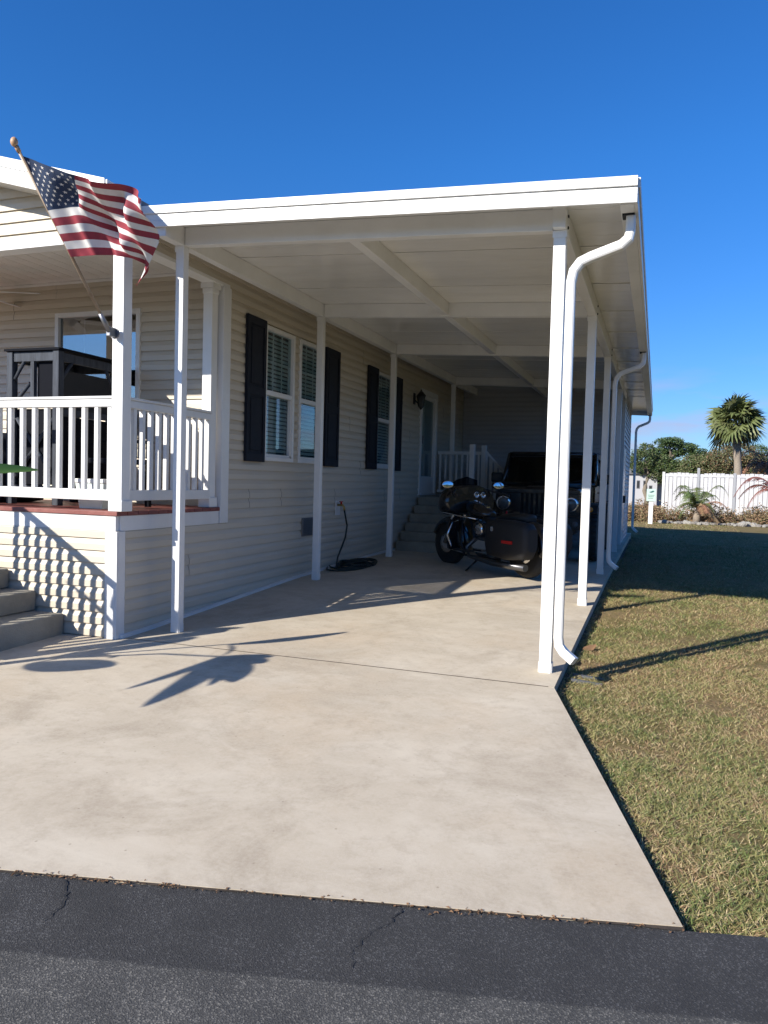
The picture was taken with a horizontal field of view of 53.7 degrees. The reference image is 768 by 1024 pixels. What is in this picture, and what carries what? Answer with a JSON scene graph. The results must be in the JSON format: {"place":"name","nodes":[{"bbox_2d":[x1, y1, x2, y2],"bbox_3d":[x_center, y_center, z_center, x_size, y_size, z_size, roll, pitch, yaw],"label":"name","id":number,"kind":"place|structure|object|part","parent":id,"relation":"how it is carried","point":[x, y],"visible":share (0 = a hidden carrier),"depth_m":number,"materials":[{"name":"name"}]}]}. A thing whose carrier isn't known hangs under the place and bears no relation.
{"place":"outdoors","nodes":[
{"label":"outdoors","id":0,"kind":"place"},
{"bbox_2d":[0,463,37,472],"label":"broad leaf plant","id":1,"kind":"object","parent":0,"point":[7,468],"visible":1,"depth_m":5.00,"materials":[{"name":"green plant"}]},
{"bbox_2d":[78,414,153,506],"bbox_3d":[-2.510,-0.495,7.129,0.470,0.889,0.500,2,3,20],"label":"porch chair","id":2,"kind":"object","parent":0,"point":[104,461],"visible":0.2,"depth_m":7.24,"materials":[{"name":"black fabric"}]},
{"bbox_2d":[0,633,682,930],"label":"driveway apron","id":3,"kind":"object","parent":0,"point":[126,759],"visible":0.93,"depth_m":3.53,"materials":[{"name":"concrete"}]},
{"bbox_2d":[0,568,62,651],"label":"concrete steps","id":4,"kind":"structure","parent":3,"relation":"on","point":[23,621],"depth_m":6.20,"materials":[{"name":"grey concrete"}]},
{"bbox_2d":[128,638,547,686],"bbox_3d":[-3.293,0.997,6.701,9.360,0.005,0.014,2,3,20],"label":"driveway joint","id":5,"kind":"object","parent":3,"relation":"on","point":[345,663],"visible":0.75,"depth_m":5.62,"materials":[{"name":"concrete"}]},
{"bbox_2d":[124,533,630,690],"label":"driveway","id":6,"kind":"structure","parent":0,"point":[423,612],"depth_m":7.16,"materials":[{"name":"concrete"}]},
{"bbox_2d":[0,255,225,639],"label":"front porch","id":7,"kind":"object","parent":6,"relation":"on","point":[82,574],"visible":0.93,"depth_m":6.48,"materials":[{"name":"white paint"}]},
{"bbox_2d":[0,433,43,501],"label":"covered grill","id":8,"kind":"object","parent":7,"relation":"on","point":[19,499],"visible":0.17,"depth_m":7.39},
{"bbox_2d":[4,347,111,505],"bbox_3d":[-3.135,-0.813,7.546,0.650,1.457,0.980,2,3,20],"label":"outdoor patio bar","id":9,"kind":"object","parent":7,"relation":"on","point":[62,372],"visible":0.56,"depth_m":7.17,"materials":[{"name":"grey wood"}]},
{"bbox_2d":[10,137,159,338],"bbox_3d":[-2.109,-2.008,5.558,0.752,1.274,0.895,3,3,32],"label":"house flag","id":10,"kind":"object","parent":7,"relation":"attached to","point":[88,217],"visible":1,"depth_m":5.60,"materials":[{"name":"multicoloured fabric"}]},
{"bbox_2d":[75,478,107,508],"bbox_3d":[-2.516,-0.161,6.663,0.320,0.258,0.230,2,3,20],"label":"porch cooler","id":11,"kind":"object","parent":7,"relation":"on","point":[95,504],"visible":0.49,"depth_m":6.57,"materials":[{"name":"white plastic"}]},
{"bbox_2d":[0,156,484,638],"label":"manufactured home","id":12,"kind":"object","parent":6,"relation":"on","point":[265,408],"visible":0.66,"depth_m":8.60,"materials":[{"name":"beige plastic"}]},
{"bbox_2d":[0,291,39,307],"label":"ceiling fan","id":13,"kind":"object","parent":12,"relation":"hanging from","point":[15,292],"visible":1,"depth_m":7.91,"materials":[{"name":"white plastic"}]},
{"bbox_2d":[55,308,141,398],"bbox_3d":[-3.104,-1.648,8.248,1.130,1.050,0.088,2,3,20],"label":"window","id":14,"kind":"structure","parent":12,"relation":"in","point":[59,317],"depth_m":8.19,"materials":[{"name":"white plastic"}]},
{"bbox_2d":[265,325,295,461],"bbox_3d":[-1.240,-1.335,8.756,0.110,1.500,0.730,2,3,20],"label":"window","id":15,"kind":"structure","parent":12,"relation":"in","point":[290,397],"depth_m":8.91,"materials":[{"name":"white plastic"}]},
{"bbox_2d":[296,339,316,463],"bbox_3d":[-0.951,-1.361,9.560,0.110,1.500,0.700,2,3,20],"label":"window","id":16,"kind":"structure","parent":12,"relation":"in","point":[301,459],"depth_m":9.55,"materials":[{"name":"white plastic"}]},
{"bbox_2d":[335,500,344,514],"bbox_3d":[-0.584,-0.056,10.426,0.128,0.200,0.160,2,3,20],"label":"garden tap","id":17,"kind":"object","parent":12,"relation":"attached to","point":[338,504],"visible":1,"depth_m":10.41,"materials":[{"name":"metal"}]},
{"bbox_2d":[326,510,377,571],"bbox_3d":[-0.432,0.364,10.526,0.567,0.783,1.431,2,3,20],"label":"garden hose","id":18,"kind":"object","parent":17,"relation":"hanging from","point":[352,564],"visible":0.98,"depth_m":10.36,"materials":[{"name":"black rubber"}]},
{"bbox_2d":[377,372,390,468],"bbox_3d":[-0.022,-1.444,12.141,0.110,1.500,0.770,2,3,20],"label":"window","id":19,"kind":"structure","parent":12,"relation":"in","point":[379,465],"depth_m":12.25,"materials":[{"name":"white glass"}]},
{"bbox_2d":[413,390,425,409],"bbox_3d":[0.638,-1.993,13.476,0.222,0.361,0.156,2,3,20],"label":"wall lantern","id":20,"kind":"object","parent":12,"relation":"attached to","point":[420,396],"depth_m":13.43,"materials":[{"name":"black metal"}]},
{"bbox_2d":[417,388,437,494],"bbox_3d":[0.811,-1.308,14.462,0.130,1.960,1.110,2,3,20],"label":"door","id":21,"kind":"structure","parent":12,"relation":"in","point":[428,416],"depth_m":14.60,"materials":[{"name":"white plastic"}]},
{"bbox_2d":[141,175,652,672],"bbox_3d":[2.347,-0.881,12.848,3.971,3.529,15.432,2,3,20],"label":"carport","id":22,"kind":"object","parent":6,"relation":"on","point":[539,287],"visible":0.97,"depth_m":6.79,"materials":[{"name":"white metal"}]},
{"bbox_2d":[396,444,503,552],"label":"entry steps","id":23,"kind":"structure","parent":6,"relation":"on","point":[418,534],"depth_m":13.56,"materials":[{"name":"grey concrete"}]},
{"bbox_2d":[434,477,571,577],"bbox_3d":[1.457,0.169,10.559,1.140,1.315,2.372,0,3,-33],"label":"touring motorcycle","id":24,"kind":"object","parent":6,"relation":"on","point":[514,541],"visible":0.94,"depth_m":10.45,"materials":[{"name":"metal"}]},
{"bbox_2d":[462,389,631,544],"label":"storage shed","id":25,"kind":"structure","parent":6,"relation":"on","point":[514,420],"depth_m":16.54,"materials":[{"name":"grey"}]},
{"bbox_2d":[621,449,625,541],"bbox_3d":[5.293,-0.352,16.723,0.090,2.095,0.890,2,3,20],"label":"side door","id":26,"kind":"structure","parent":25,"relation":"in","point":[624,497],"depth_m":16.64,"materials":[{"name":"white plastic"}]},
{"bbox_2d":[491,452,608,560],"bbox_3d":[3.060,-0.192,13.790,2.060,1.827,4.419,2,3,20],"label":"off road vehicle","id":27,"kind":"object","parent":6,"relation":"on","point":[521,478],"visible":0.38,"depth_m":12.77,"materials":[{"name":"black paint"}]},
{"bbox_3d":[2.220,-0.465,13.977,0.332,1.130,0.942,2,3,20],"label":"door","id":28,"kind":"part","parent":27,"relation":"part of","materials":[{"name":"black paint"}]},
{"bbox_3d":[4.149,-0.746,14.597,0.041,0.420,1.350,2,3,20],"label":"side window","id":29,"kind":"part","parent":27,"relation":"part of","materials":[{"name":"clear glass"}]},
{"bbox_3d":[3.846,-0.399,13.394,0.332,1.130,0.942,2,3,20],"label":"door","id":30,"kind":"part","parent":27,"relation":"part of","materials":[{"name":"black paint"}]},
{"bbox_2d":[0,872,767,1023],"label":"road","id":31,"kind":"structure","parent":0,"point":[76,951],"depth_m":2.28,"materials":[{"name":"grey asphalt"}]},
{"bbox_2d":[0,870,683,929],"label":"edge soil","id":32,"kind":"structure","parent":31,"relation":"on","point":[646,925],"depth_m":2.61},
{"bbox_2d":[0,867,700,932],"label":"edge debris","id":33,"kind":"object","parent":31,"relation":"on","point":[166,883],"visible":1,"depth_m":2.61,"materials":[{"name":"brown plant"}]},
{"bbox_2d":[0,0,767,490],"label":"sky","id":34,"kind":"structure","parent":0,"point":[170,101],"materials":[{"name":"blue"}]},
{"bbox_2d":[557,492,767,936],"bbox_3d":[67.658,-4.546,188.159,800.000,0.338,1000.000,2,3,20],"label":"ground","id":35,"kind":"structure","parent":0,"point":[756,534],"depth_m":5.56,"materials":[{"name":"green plant"}]},
{"bbox_2d":[571,673,603,685],"bbox_3d":[1.488,1.245,5.549,0.220,0.069,0.190,2,3,20],"label":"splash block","id":36,"kind":"object","parent":35,"relation":"on","point":[580,681],"depth_m":5.50,"materials":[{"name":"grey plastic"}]},
{"bbox_2d":[583,644,595,650],"bbox_3d":[1.744,1.149,6.448,0.125,0.056,0.062,1,2,-7],"label":"fallen leaf","id":37,"kind":"object","parent":35,"relation":"on","point":[590,647],"visible":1,"depth_m":6.45,"materials":[{"name":"brown plant"}]},
{"bbox_2d":[556,539,688,930],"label":"edge soil","id":38,"kind":"structure","parent":35,"relation":"on","point":[566,681],"depth_m":5.36,"materials":[{"name":"black soil"}]},
{"bbox_2d":[628,469,661,505],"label":"distant home","id":39,"kind":"object","parent":35,"relation":"on","point":[640,481],"visible":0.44,"depth_m":54.99,"materials":[{"name":"grey"}]},
{"bbox_2d":[636,480,639,488],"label":"window","id":40,"kind":"structure","parent":39,"relation":"in","point":[638,481],"depth_m":54.94,"materials":[{"name":"grey glass"}]},
{"bbox_2d":[646,489,655,523],"bbox_3d":[9.618,-0.196,27.354,0.315,1.270,0.145,2,3,20],"label":"yard sign","id":41,"kind":"object","parent":35,"relation":"on","point":[651,496],"visible":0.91,"depth_m":27.31,"materials":[{"name":"white plastic"}]},
{"bbox_2d":[630,442,681,505],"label":"leafy tree","id":42,"kind":"object","parent":35,"relation":"on","point":[652,463],"visible":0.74,"depth_m":54.30,"materials":[{"name":"green plant"}]},
{"bbox_2d":[630,449,753,497],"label":"thicket","id":43,"kind":"object","parent":35,"relation":"on","point":[732,472],"visible":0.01,"depth_m":58.62,"materials":[{"name":"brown plant"}]},
{"bbox_2d":[670,453,722,489],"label":"leafy tree","id":44,"kind":"object","parent":35,"relation":"on","point":[687,466],"visible":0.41,"depth_m":52.38,"materials":[{"name":"green plant"}]},
{"bbox_2d":[628,498,767,524],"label":"scrub","id":45,"kind":"object","parent":35,"relation":"on","point":[757,516],"visible":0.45,"depth_m":28.99,"materials":[{"name":"brown plant"}]},
{"bbox_2d":[672,485,726,523],"bbox_3d":[11.657,-0.070,28.047,1.945,1.869,2.068,2,3,20],"label":"young palm","id":46,"kind":"object","parent":35,"relation":"on","point":[699,505],"visible":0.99,"depth_m":27.94,"materials":[{"name":"green plant"}]},
{"bbox_2d":[661,468,767,520],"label":"vinyl fence","id":47,"kind":"object","parent":35,"relation":"on","point":[731,481],"visible":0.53,"depth_m":30.24,"materials":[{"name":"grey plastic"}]},
{"bbox_2d":[698,443,767,496],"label":"leafy tree","id":48,"kind":"object","parent":35,"relation":"on","point":[727,467],"visible":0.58,"depth_m":50.76,"materials":[{"name":"green plant"}]},
{"bbox_2d":[704,391,767,513],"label":"cabbage palm","id":49,"kind":"object","parent":35,"relation":"on","point":[726,428],"visible":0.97,"depth_m":32.26,"materials":[{"name":"green plant"}]},
{"bbox_2d":[737,521,747,526],"bbox_3d":[12.871,0.436,27.235,0.332,0.223,0.382,2,2,2],"label":"rock","id":50,"kind":"object","parent":35,"relation":"on","point":[744,523],"visible":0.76,"depth_m":27.11,"materials":[{"name":"white stone"}]},
{"bbox_2d":[734,477,767,506],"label":"drooping palm","id":51,"kind":"object","parent":35,"relation":"on","point":[757,485],"visible":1,"depth_m":27.72,"materials":[{"name":"pink plant"}]},
{"bbox_2d":[741,450,767,511],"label":"dying palm","id":52,"kind":"object","parent":35,"relation":"on","point":[763,465],"visible":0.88,"depth_m":33.97,"materials":[{"name":"brown plant"}]},
{"bbox_2d":[744,444,767,506],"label":"leafy tree","id":53,"kind":"object","parent":35,"relation":"on","point":[762,448],"visible":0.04,"depth_m":55.59,"materials":[{"name":"green plant"}]},
{"bbox_2d":[651,436,707,494],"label":"tree","id":54,"kind":"object","parent":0,"point":[678,444],"visible":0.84,"depth_m":55.76,"materials":[{"name":"green plant"}]}
]}

